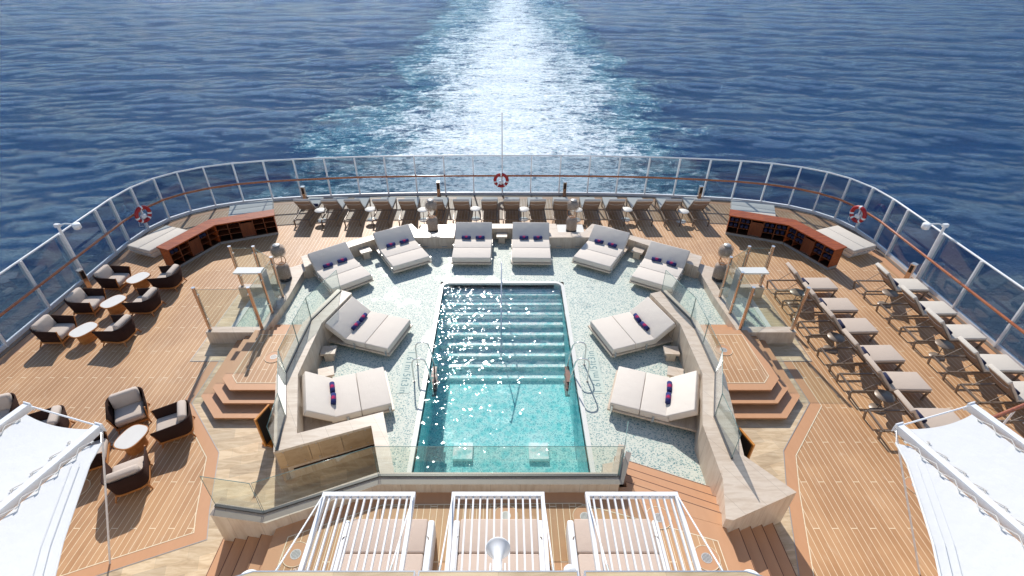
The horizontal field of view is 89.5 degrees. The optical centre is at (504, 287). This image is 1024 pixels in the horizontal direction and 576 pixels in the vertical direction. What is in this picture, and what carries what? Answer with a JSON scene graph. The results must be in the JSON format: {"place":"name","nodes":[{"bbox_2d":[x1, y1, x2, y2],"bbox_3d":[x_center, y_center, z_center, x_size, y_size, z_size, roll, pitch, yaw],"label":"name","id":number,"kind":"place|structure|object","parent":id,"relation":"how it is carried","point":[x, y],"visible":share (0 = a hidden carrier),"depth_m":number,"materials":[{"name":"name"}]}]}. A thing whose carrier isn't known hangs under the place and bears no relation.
{"place":"outdoors","nodes":[
{"label":"outdoors","id":0,"kind":"place"},
{"bbox_2d":[191,295,249,360],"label":"shower paving","id":1,"kind":"structure","parent":0,"point":[208,351],"depth_m":15.92,"materials":[{"name":"stone"}]},
{"bbox_2d":[98,361,808,575],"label":"travertine paving","id":2,"kind":"structure","parent":0,"point":[246,456],"depth_m":12.14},
{"bbox_2d":[206,534,272,575],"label":"platform stairs","id":3,"kind":"structure","parent":2,"relation":"on","point":[236,556],"depth_m":10.14,"materials":[{"name":"brown wood"}]},
{"bbox_2d":[201,325,301,418],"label":"side steps","id":4,"kind":"structure","parent":2,"relation":"on","point":[242,384],"depth_m":14.14,"materials":[{"name":"brown wood"}]},
{"bbox_2d":[254,404,273,447],"bbox_3d":[-5.800,3.389,12.648,0.300,1.030,0.520,10,36,14],"label":"sign stand","id":5,"kind":"object","parent":2,"relation":"on","point":[261,419],"visible":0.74,"depth_m":12.56,"materials":[{"name":"black wood"}]},
{"bbox_2d":[274,412,394,477],"bbox_3d":[-3.683,3.893,11.872,2.786,1.083,1.770,0,35,0],"label":"service counter","id":6,"kind":"object","parent":2,"relation":"on","point":[304,449],"visible":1,"depth_m":11.86,"materials":[{"name":"stone"}]},
{"bbox_2d":[275,445,312,468],"bbox_3d":[-4.734,3.805,11.661,0.694,0.548,0.030,-12,36,-17],"label":"door panel","id":7,"kind":"structure","parent":6,"relation":"in","point":[296,456],"depth_m":11.65,"materials":[{"name":"wood"}]},
{"bbox_2d":[309,436,344,459],"bbox_3d":[-4.073,3.665,11.863,0.694,0.548,0.030,-12,36,-17],"label":"door panel","id":8,"kind":"structure","parent":6,"relation":"in","point":[328,447],"depth_m":11.85,"materials":[{"name":"wood"}]},
{"bbox_2d":[341,428,373,450],"bbox_3d":[-3.411,3.526,12.065,0.694,0.548,0.030,-12,36,-17],"label":"door panel","id":9,"kind":"structure","parent":6,"relation":"in","point":[358,439],"depth_m":12.05,"materials":[{"name":"wood"}]},
{"bbox_2d":[61,359,821,575],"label":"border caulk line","id":10,"kind":"object","parent":2,"relation":"on","point":[206,458],"visible":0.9,"depth_m":11.58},
{"bbox_2d":[96,359,809,575],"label":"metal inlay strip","id":11,"kind":"object","parent":2,"relation":"on","point":[218,457],"visible":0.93,"depth_m":11.86,"materials":[{"name":"metal"}]},
{"bbox_2d":[700,325,799,418],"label":"side steps","id":12,"kind":"structure","parent":2,"relation":"on","point":[759,384],"depth_m":14.14,"materials":[{"name":"brown wood"}]},
{"bbox_2d":[716,456,795,531],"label":"travertine block","id":13,"kind":"structure","parent":2,"relation":"on","point":[752,494],"depth_m":10.57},
{"bbox_2d":[728,523,796,575],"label":"platform stairs","id":14,"kind":"structure","parent":2,"relation":"on","point":[760,549],"depth_m":10.22,"materials":[{"name":"brown wood"}]},
{"bbox_2d":[276,239,725,484],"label":"mosaic floor","id":15,"kind":"structure","parent":0,"point":[411,294],"depth_m":16.70,"materials":[{"name":"grey tile"}]},
{"bbox_2d":[307,242,373,294],"bbox_3d":[-5.909,-0.725,18.455,1.530,0.863,2.300,-24,41,-31],"label":"daybed","id":16,"kind":"object","parent":15,"relation":"on","point":[352,273],"visible":1,"depth_m":18.35,"materials":[{"name":"fabric"}]},
{"bbox_2d":[302,367,394,430],"bbox_3d":[-4.155,2.749,13.438,2.300,0.863,1.530,-11,36,-16],"label":"daybed","id":17,"kind":"object","parent":15,"relation":"on","point":[363,393],"visible":0.98,"depth_m":13.23,"materials":[{"name":"fabric"}]},
{"bbox_2d":[325,297,412,356],"bbox_3d":[-4.187,1.155,15.740,2.300,0.863,1.530,11,36,15],"label":"daybed","id":18,"kind":"object","parent":15,"relation":"on","point":[380,333],"visible":0.98,"depth_m":15.54,"materials":[{"name":"fabric"}]},
{"bbox_2d":[373,224,431,272],"bbox_3d":[-3.936,-1.525,19.611,1.530,0.863,2.300,-19,39,-25],"label":"daybed","id":19,"kind":"object","parent":15,"relation":"on","point":[399,257],"visible":1,"depth_m":19.53,"materials":[{"name":"fabric"}]},
{"bbox_2d":[396,351,415,393],"bbox_3d":[-2.770,2.373,14.729,0.340,0.006,1.720,0,35,0],"label":"depth marking","id":20,"kind":"object","parent":15,"relation":"on","point":[404,383],"visible":1,"depth_m":14.62,"materials":[{"name":"white tile"}]},
{"bbox_2d":[411,342,438,396],"bbox_3d":[-2.245,2.318,14.619,0.600,1.501,0.748,0,35,0],"label":"pool handrail","id":21,"kind":"object","parent":15,"relation":"on","point":[434,381],"visible":1,"depth_m":14.65,"materials":[{"name":"metal"}]},
{"bbox_2d":[451,222,492,264],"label":"daybed","id":22,"kind":"object","parent":15,"relation":"on","point":[473,250],"visible":1,"depth_m":19.84,"materials":[{"name":"fabric"}]},
{"bbox_2d":[407,281,595,471],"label":"swimming pool","id":23,"kind":"structure","parent":15,"relation":"in","point":[488,395],"depth_m":16.28,"materials":[{"name":"liquid"}]},
{"bbox_2d":[511,222,551,264],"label":"daybed","id":24,"kind":"object","parent":15,"relation":"on","point":[530,250],"visible":1,"depth_m":19.84,"materials":[{"name":"fabric"}]},
{"bbox_2d":[563,342,589,396],"bbox_3d":[2.045,2.318,14.619,0.600,1.501,0.748,0,35,0],"label":"pool handrail","id":25,"kind":"object","parent":15,"relation":"on","point":[567,381],"visible":1,"depth_m":14.63,"materials":[{"name":"metal"}]},
{"bbox_2d":[586,351,604,393],"bbox_3d":[2.570,2.373,14.729,0.340,0.006,1.720,0,35,0],"label":"depth marking","id":26,"kind":"object","parent":15,"relation":"on","point":[596,381],"visible":0.96,"depth_m":14.62,"materials":[{"name":"white tile"}]},
{"bbox_2d":[572,224,629,273],"bbox_3d":[3.730,-1.520,19.603,1.530,0.863,2.300,18,39,24],"label":"daybed","id":27,"kind":"object","parent":15,"relation":"on","point":[603,257],"visible":1,"depth_m":19.47,"materials":[{"name":"fabric"}]},
{"bbox_2d":[588,297,675,357],"bbox_3d":[3.939,1.170,15.717,2.300,0.863,1.530,-11,36,-16],"label":"daybed","id":28,"kind":"object","parent":15,"relation":"on","point":[621,334],"visible":0.96,"depth_m":15.51,"materials":[{"name":"fabric"}]},
{"bbox_2d":[607,366,699,431],"bbox_3d":[3.980,2.736,13.456,2.300,0.863,1.530,11,36,16],"label":"daybed","id":29,"kind":"object","parent":15,"relation":"on","point":[638,394],"visible":0.99,"depth_m":13.23,"materials":[{"name":"fabric"}]},
{"bbox_2d":[629,241,689,294],"bbox_3d":[5.621,-0.764,18.512,1.530,0.863,2.300,19,39,25],"label":"daybed","id":30,"kind":"object","parent":15,"relation":"on","point":[649,273],"visible":1,"depth_m":18.43,"materials":[{"name":"fabric"}]},
{"bbox_2d":[614,456,721,524],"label":"terrace steps","id":31,"kind":"structure","parent":15,"relation":"on","point":[684,488],"depth_m":11.16,"materials":[{"name":"brown wood"}]},
{"bbox_2d":[0,0,1023,363],"bbox_3d":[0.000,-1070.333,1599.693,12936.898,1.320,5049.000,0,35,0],"label":"sea","id":32,"kind":"structure","parent":0,"point":[916,106],"depth_m":107.58,"materials":[{"name":"liquid"}]},
{"bbox_2d":[0,195,1023,575],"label":"teak deck","id":33,"kind":"structure","parent":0,"point":[854,503],"depth_m":14.76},
{"bbox_2d":[0,393,19,419],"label":"wicker armchair","id":34,"kind":"object","parent":33,"relation":"on","point":[9,403],"visible":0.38,"depth_m":13.18,"materials":[{"name":"brown fabric"}]},
{"bbox_2d":[28,405,75,427],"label":"wicker armchair","id":35,"kind":"object","parent":33,"relation":"on","point":[51,419],"visible":0.34,"depth_m":12.86,"materials":[{"name":"brown wicker"}]},
{"bbox_2d":[29,314,76,346],"bbox_3d":[-13.854,1.284,15.922,0.893,0.779,0.841,-1,35,-1],"label":"wicker armchair","id":36,"kind":"object","parent":33,"relation":"on","point":[50,329],"visible":0.98,"depth_m":15.81,"materials":[{"name":"fabric"}]},
{"bbox_2d":[68,322,98,344],"bbox_3d":[-12.950,1.441,16.006,0.600,0.409,0.760,14,37,20],"label":"coffee table","id":37,"kind":"object","parent":33,"relation":"on","point":[83,334],"visible":0.94,"depth_m":15.88,"materials":[{"name":"stone"}]},
{"bbox_2d":[64,287,105,316],"bbox_3d":[-13.854,0.447,17.131,0.893,0.779,0.841,-2,35,-2],"label":"wicker armchair","id":38,"kind":"object","parent":33,"relation":"on","point":[78,300],"visible":0.95,"depth_m":17.02,"materials":[{"name":"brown wood"}]},
{"bbox_2d":[62,428,112,471],"bbox_3d":[-9.854,3.889,12.159,0.893,0.779,0.841,-17,38,-23],"label":"wicker armchair","id":39,"kind":"object","parent":33,"relation":"on","point":[97,462],"visible":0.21,"depth_m":12.26,"materials":[{"name":"brown wood"}]},
{"bbox_2d":[92,264,130,292],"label":"wicker armchair","id":40,"kind":"object","parent":33,"relation":"on","point":[110,277],"visible":0.92,"depth_m":18.17,"materials":[{"name":"brown wood"}]},
{"bbox_2d":[99,294,126,314],"bbox_3d":[-12.950,0.604,17.215,0.600,0.409,0.760,14,37,20],"label":"coffee table","id":41,"kind":"object","parent":33,"relation":"on","point":[112,305],"visible":0.95,"depth_m":17.09,"materials":[{"name":"stone"}]},
{"bbox_2d":[91,314,141,346],"bbox_3d":[-11.936,1.272,15.938,0.893,0.779,0.841,2,35,3],"label":"wicker armchair","id":42,"kind":"object","parent":33,"relation":"on","point":[122,329],"visible":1,"depth_m":15.75,"materials":[{"name":"brown wicker"}]},
{"bbox_2d":[101,445,153,503],"bbox_3d":[-8.533,4.195,11.717,0.841,0.779,0.893,-18,39,-24],"label":"wicker armchair","id":43,"kind":"object","parent":33,"relation":"on","point":[128,477],"visible":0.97,"depth_m":11.48,"materials":[{"name":"brown wood"}]},
{"bbox_2d":[105,386,151,434],"bbox_3d":[-9.656,3.109,13.286,0.841,0.779,0.893,-20,40,-27],"label":"wicker armchair","id":44,"kind":"object","parent":33,"relation":"on","point":[126,406],"visible":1,"depth_m":13.20,"materials":[{"name":"fabric"}]},
{"bbox_2d":[113,424,148,455],"bbox_3d":[-9.050,3.769,12.643,0.600,0.409,0.760,7,35,10],"label":"coffee table","id":45,"kind":"object","parent":33,"relation":"on","point":[132,440],"visible":1,"depth_m":12.53,"materials":[{"name":"stone"}]},
{"bbox_2d":[121,287,165,316],"bbox_3d":[-11.936,0.436,17.147,0.893,0.779,0.841,0,35,0],"label":"wicker armchair","id":46,"kind":"object","parent":33,"relation":"on","point":[147,301],"visible":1,"depth_m":16.95,"materials":[{"name":"brown wicker"}]},
{"bbox_2d":[127,225,186,257],"bbox_3d":[-13.820,-1.844,20.738,1.344,0.425,1.800,12,37,17],"label":"sun pad","id":47,"kind":"object","parent":33,"relation":"on","point":[147,245],"visible":0.84,"depth_m":20.35,"materials":[{"name":"white fabric"}]},
{"bbox_2d":[147,264,186,291],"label":"wicker armchair","id":48,"kind":"object","parent":33,"relation":"on","point":[169,277],"visible":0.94,"depth_m":18.11,"materials":[{"name":"brown wicker"}]},
{"bbox_2d":[149,400,196,447],"bbox_3d":[-8.276,3.358,12.927,0.893,0.779,0.841,-17,38,-23],"label":"wicker armchair","id":49,"kind":"object","parent":33,"relation":"on","point":[175,421],"visible":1,"depth_m":12.81,"materials":[{"name":"wicker"}]},
{"bbox_2d":[156,209,278,266],"bbox_3d":[-11.350,-2.098,20.666,4.471,0.925,1.484,-29,44,-35],"label":"towel cabinet","id":50,"kind":"object","parent":33,"relation":"on","point":[190,245],"visible":0.95,"depth_m":20.71,"materials":[{"name":"brown wood"}]},
{"bbox_2d":[228,199,273,215],"bbox_3d":[-11.200,-3.381,22.957,1.800,0.425,1.344,-12,36,-16],"label":"sun pad","id":51,"kind":"object","parent":33,"relation":"on","point":[245,208],"visible":0.67,"depth_m":22.84,"materials":[{"name":"white"}]},
{"bbox_2d":[205,264,306,342],"bbox_3d":[-7.959,0.429,17.432,1.790,0.450,4.146,4,35,6],"label":"stone ledge","id":52,"kind":"object","parent":33,"relation":"on","point":[290,289],"visible":0.58,"depth_m":16.55,"materials":[{"name":"stone"}]},
{"bbox_2d":[191,245,284,330],"bbox_3d":[-8.190,-0.047,16.350,1.740,1.565,2.497,0,35,0],"label":"shower screen","id":53,"kind":"object","parent":52,"relation":"on","point":[261,272],"visible":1,"depth_m":15.93,"materials":[{"name":"metal"}]},
{"bbox_2d":[270,243,291,282],"bbox_3d":[-7.650,-0.883,17.693,0.490,1.410,0.490,4,35,5],"label":"woven lantern","id":54,"kind":"object","parent":52,"relation":"on","point":[282,268],"visible":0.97,"depth_m":17.65,"materials":[{"name":"black plastic"}]},
{"bbox_2d":[237,298,277,326],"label":"shower floor","id":55,"kind":"structure","parent":33,"relation":"on","point":[248,319],"depth_m":17.15,"materials":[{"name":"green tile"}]},
{"bbox_2d":[293,197,324,225],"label":"sun lounger","id":56,"kind":"object","parent":33,"relation":"on","point":[301,204],"visible":0.94,"depth_m":22.47,"materials":[{"name":"beige metal"}]},
{"bbox_2d":[267,270,351,481],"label":"parapet wall","id":57,"kind":"structure","parent":33,"relation":"on","point":[314,335],"depth_m":13.63,"materials":[{"name":"stone"}]},
{"bbox_2d":[320,197,348,225],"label":"sun lounger","id":58,"kind":"object","parent":33,"relation":"on","point":[338,203],"visible":0.98,"depth_m":22.47,"materials":[{"name":"beige metal"}]},
{"bbox_2d":[343,197,370,225],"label":"sun lounger","id":59,"kind":"object","parent":33,"relation":"on","point":[359,202],"visible":1,"depth_m":22.48,"materials":[{"name":"beige metal"}]},
{"bbox_2d":[372,197,396,225],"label":"sun lounger","id":60,"kind":"object","parent":33,"relation":"on","point":[385,202],"visible":1,"depth_m":22.47,"materials":[{"name":"beige metal"}]},
{"bbox_2d":[398,197,420,225],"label":"sun lounger","id":61,"kind":"object","parent":33,"relation":"on","point":[406,203],"visible":0.99,"depth_m":22.45,"materials":[{"name":"beige metal"}]},
{"bbox_2d":[200,423,630,540],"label":"front wall","id":62,"kind":"structure","parent":33,"relation":"on","point":[232,522],"depth_m":10.72,"materials":[{"name":"glass"}]},
{"bbox_2d":[64,361,820,575],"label":"teak border","id":63,"kind":"object","parent":33,"relation":"on","point":[790,452],"visible":0.93,"depth_m":11.67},
{"bbox_2d":[0,401,110,575],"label":"canopy","id":64,"kind":"object","parent":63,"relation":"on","point":[35,454],"visible":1,"depth_m":8.53,"materials":[{"name":"white fabric"}]},
{"bbox_2d":[260,482,741,570],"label":"cabana platform","id":65,"kind":"structure","parent":33,"relation":"on","point":[714,531],"depth_m":10.45,"materials":[{"name":"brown wood"}]},
{"bbox_2d":[278,504,727,570],"bbox_3d":[-0.040,6.743,7.295,8.320,0.001,8.120,0,35,0],"label":"platform planking","id":66,"kind":"object","parent":65,"relation":"on","point":[559,516],"visible":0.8,"depth_m":10.13,"materials":[{"name":"brown wood"}]},
{"bbox_2d":[282,542,305,567],"bbox_3d":[-3.940,5.029,9.757,0.496,0.016,0.496,0,35,0],"label":"deck drain","id":67,"kind":"object","parent":66,"relation":"on","point":[293,557],"visible":0.75,"depth_m":9.75,"materials":[{"name":"metal"}]},
{"bbox_2d":[275,492,415,570],"bbox_3d":[-2.180,3.683,7.096,1.490,0.965,2.495,0,35,0],"label":"pergola","id":68,"kind":"object","parent":66,"relation":"on","point":[357,496],"visible":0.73,"depth_m":7.83,"materials":[{"name":"white paint"}]},
{"bbox_2d":[333,519,435,575],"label":"cabana bed","id":69,"kind":"object","parent":66,"relation":"on","point":[421,548],"visible":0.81,"depth_m":9.38,"materials":[{"name":"white fabric"}]},
{"bbox_2d":[438,492,554,570],"bbox_3d":[-0.100,3.683,7.096,1.490,0.965,2.495,0,35,0],"label":"pergola","id":70,"kind":"object","parent":66,"relation":"on","point":[497,495],"visible":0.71,"depth_m":7.87,"materials":[{"name":"white paint"}]},
{"bbox_2d":[450,519,544,570],"bbox_3d":[-0.100,5.144,9.126,1.720,0.520,2.010,0,35,0],"label":"cabana bed","id":71,"kind":"object","parent":66,"relation":"on","point":[498,534],"visible":0.65,"depth_m":9.41,"materials":[{"name":"white fabric"}]},
{"bbox_2d":[566,519,670,575],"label":"cabana bed","id":72,"kind":"object","parent":66,"relation":"on","point":[579,550],"visible":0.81,"depth_m":9.40,"materials":[{"name":"white fabric"}]},
{"bbox_2d":[585,492,723,570],"bbox_3d":[2.050,3.683,7.096,1.490,0.965,2.495,0,35,0],"label":"pergola","id":73,"kind":"object","parent":66,"relation":"on","point":[614,496],"visible":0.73,"depth_m":7.83,"materials":[{"name":"white paint"}]},
{"bbox_2d":[695,545,720,570],"bbox_3d":[3.800,5.068,9.699,0.496,0.016,0.496,0,35,0],"label":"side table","id":74,"kind":"object","parent":66,"relation":"on","point":[707,561],"visible":0.75,"depth_m":9.69,"materials":[{"name":"metal"}]},
{"bbox_2d":[301,224,701,278],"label":"terrace wall","id":75,"kind":"structure","parent":33,"relation":"on","point":[446,239],"depth_m":20.20,"materials":[{"name":"stone"}]},
{"bbox_2d":[0,155,1023,376],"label":"deck railing","id":76,"kind":"object","parent":33,"relation":"on","point":[53,308],"visible":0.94,"depth_m":22.04,"materials":[{"name":"white paint"}]},
{"bbox_2d":[0,197,1023,380],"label":"deck margin","id":77,"kind":"object","parent":33,"relation":"attached to","point":[21,344],"visible":0.41,"depth_m":19.98,"materials":[{"name":"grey wood"}]},
{"bbox_2d":[579,197,600,225],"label":"sun lounger","id":78,"kind":"object","parent":33,"relation":"on","point":[593,203],"visible":0.98,"depth_m":22.43,"materials":[{"name":"beige metal"}]},
{"bbox_2d":[601,197,624,225],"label":"sun lounger","id":79,"kind":"object","parent":33,"relation":"on","point":[608,203],"visible":0.98,"depth_m":22.46,"materials":[{"name":"beige metal"}]},
{"bbox_2d":[626,197,652,225],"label":"sun lounger","id":80,"kind":"object","parent":33,"relation":"on","point":[635,203],"visible":1,"depth_m":22.49,"materials":[{"name":"beige metal"}]},
{"bbox_2d":[654,197,681,225],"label":"sun lounger","id":81,"kind":"object","parent":33,"relation":"on","point":[669,203],"visible":1,"depth_m":22.52,"materials":[{"name":"beige metal"}]},
{"bbox_2d":[680,197,710,225],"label":"sun lounger","id":82,"kind":"object","parent":33,"relation":"on","point":[696,203],"visible":0.98,"depth_m":22.54,"materials":[{"name":"beige metal"}]},
{"bbox_2d":[649,270,743,495],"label":"parapet wall","id":83,"kind":"structure","parent":33,"relation":"on","point":[717,444],"depth_m":12.64,"materials":[{"name":"stone"}]},
{"bbox_2d":[725,298,765,326],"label":"shower floor","id":84,"kind":"structure","parent":33,"relation":"on","point":[753,318],"depth_m":17.15,"materials":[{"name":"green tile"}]},
{"bbox_2d":[696,264,796,342],"bbox_3d":[7.759,0.429,17.432,1.790,0.450,4.146,-4,35,-6],"label":"stone ledge","id":85,"kind":"object","parent":33,"relation":"on","point":[711,287],"visible":0.63,"depth_m":16.56,"materials":[{"name":"stone"}]},
{"bbox_2d":[712,243,733,282],"bbox_3d":[7.480,-0.883,17.693,0.490,1.410,0.490,11,36,15],"label":"woven lantern","id":86,"kind":"object","parent":85,"relation":"on","point":[725,250],"visible":0.92,"depth_m":17.64,"materials":[{"name":"black plastic"}]},
{"bbox_2d":[718,245,810,330],"bbox_3d":[7.990,-0.047,16.350,1.740,1.565,2.497,0,35,0],"label":"shower screen","id":87,"kind":"object","parent":85,"relation":"on","point":[735,287],"visible":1,"depth_m":15.94,"materials":[{"name":"metal"}]},
{"bbox_2d":[730,199,775,215],"bbox_3d":[11.000,-3.381,22.957,1.800,0.425,1.344,12,36,16],"label":"sun pad","id":88,"kind":"object","parent":33,"relation":"on","point":[758,208],"visible":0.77,"depth_m":22.84,"materials":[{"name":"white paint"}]},
{"bbox_2d":[725,209,846,269],"bbox_3d":[11.150,-2.098,20.666,4.471,0.925,1.484,29,44,35],"label":"towel cabinet","id":89,"kind":"object","parent":33,"relation":"on","point":[807,246],"visible":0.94,"depth_m":20.63,"materials":[{"name":"brown wood"}]},
{"bbox_2d":[766,262,837,297],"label":"sun lounger","id":90,"kind":"object","parent":33,"relation":"on","point":[822,285],"visible":0.89,"depth_m":17.85,"materials":[{"name":"fabric"}]},
{"bbox_2d":[781,282,857,319],"bbox_3d":[10.393,0.419,16.909,2.143,1.075,0.705,0,35,0],"label":"sun lounger","id":91,"kind":"object","parent":33,"relation":"on","point":[840,305],"visible":0.84,"depth_m":16.86,"materials":[{"name":"fabric"}]},
{"bbox_2d":[796,302,878,342],"bbox_3d":[10.393,1.049,15.999,2.143,1.075,0.705,-1,35,-1],"label":"sun lounger","id":92,"kind":"object","parent":33,"relation":"on","point":[859,326],"visible":0.96,"depth_m":15.94,"materials":[{"name":"fabric"}]},
{"bbox_2d":[816,225,875,257],"bbox_3d":[13.620,-1.844,20.738,1.344,0.425,1.800,-12,37,-17],"label":"sun pad","id":93,"kind":"object","parent":33,"relation":"on","point":[856,245],"visible":0.74,"depth_m":20.35,"materials":[{"name":"white fabric"}]},
{"bbox_2d":[816,328,905,371],"bbox_3d":[10.393,1.782,14.941,2.143,1.075,0.705,-1,35,-1],"label":"sun lounger","id":94,"kind":"object","parent":33,"relation":"on","point":[884,354],"visible":0.94,"depth_m":14.88,"materials":[{"name":"fabric"}]},
{"bbox_2d":[835,353,931,400],"bbox_3d":[10.393,2.408,14.036,2.143,1.075,0.705,1,35,1],"label":"sun lounger","id":95,"kind":"object","parent":33,"relation":"on","point":[909,382],"visible":1,"depth_m":13.96,"materials":[{"name":"fabric"}]},
{"bbox_2d":[853,263,928,298],"bbox_3d":[13.473,-0.251,17.877,2.143,1.075,0.705,1,35,1],"label":"sun lounger","id":96,"kind":"object","parent":33,"relation":"on","point":[914,285],"visible":0.98,"depth_m":17.80,"materials":[{"name":"fabric"}]},
{"bbox_2d":[862,390,960,439],"bbox_3d":[10.393,3.171,12.934,2.143,1.075,0.705,0,35,1],"label":"sun lounger","id":97,"kind":"object","parent":33,"relation":"on","point":[909,410],"visible":0.77,"depth_m":12.96,"materials":[{"name":"fabric"}]},
{"bbox_2d":[875,285,957,323],"bbox_3d":[13.473,0.525,16.756,2.143,1.075,0.705,0,35,0],"label":"sun lounger","id":98,"kind":"object","parent":33,"relation":"on","point":[941,308],"visible":0.99,"depth_m":16.68,"materials":[{"name":"fabric"}]},
{"bbox_2d":[898,308,986,348],"bbox_3d":[13.473,1.222,15.749,2.143,1.075,0.705,0,35,0],"label":"sun lounger","id":99,"kind":"object","parent":33,"relation":"on","point":[968,332],"visible":0.99,"depth_m":15.69,"materials":[{"name":"fabric"}]},
{"bbox_2d":[891,401,1023,575],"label":"canopy","id":100,"kind":"object","parent":33,"relation":"on","point":[980,448],"visible":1,"depth_m":8.45,"materials":[{"name":"white fabric"}]},
{"bbox_2d":[927,336,1023,380],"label":"sun lounger","id":101,"kind":"object","parent":33,"relation":"on","point":[1004,364],"visible":1,"depth_m":14.57,"materials":[{"name":"fabric"}]},
{"bbox_2d":[954,364,1023,404],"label":"sun lounger","id":102,"kind":"object","parent":33,"relation":"on","point":[1005,384],"visible":0.99,"depth_m":13.62,"materials":[{"name":"fabric"}]},
{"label":"superstructure","id":103,"kind":"structure","parent":33,"relation":"on","visible":0},
{"bbox_2d":[237,571,415,575],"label":"balcony ledge","id":104,"kind":"object","parent":103,"relation":"attached to","point":[331,573],"visible":1,"depth_m":5.37,"materials":[{"name":"stone"}]},
{"bbox_2d":[418,571,578,575],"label":"balcony ledge","id":105,"kind":"object","parent":103,"relation":"attached to","point":[497,573],"visible":1,"depth_m":5.37,"materials":[{"name":"stone"}]},
{"bbox_2d":[486,537,509,570],"bbox_3d":[-0.080,3.384,6.348,0.316,0.610,0.703,0,35,0],"label":"horn loudspeaker","id":106,"kind":"object","parent":105,"relation":"on","point":[497,549],"visible":0.91,"depth_m":6.58,"materials":[{"name":"white paint"}]},
{"bbox_2d":[583,571,761,575],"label":"balcony ledge","id":107,"kind":"object","parent":103,"relation":"attached to","point":[667,573],"visible":1,"depth_m":5.37,"materials":[{"name":"stone"}]},
{"bbox_2d":[753,295,810,360],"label":"shower paving","id":108,"kind":"structure","parent":0,"point":[793,351],"depth_m":15.92,"materials":[{"name":"stone"}]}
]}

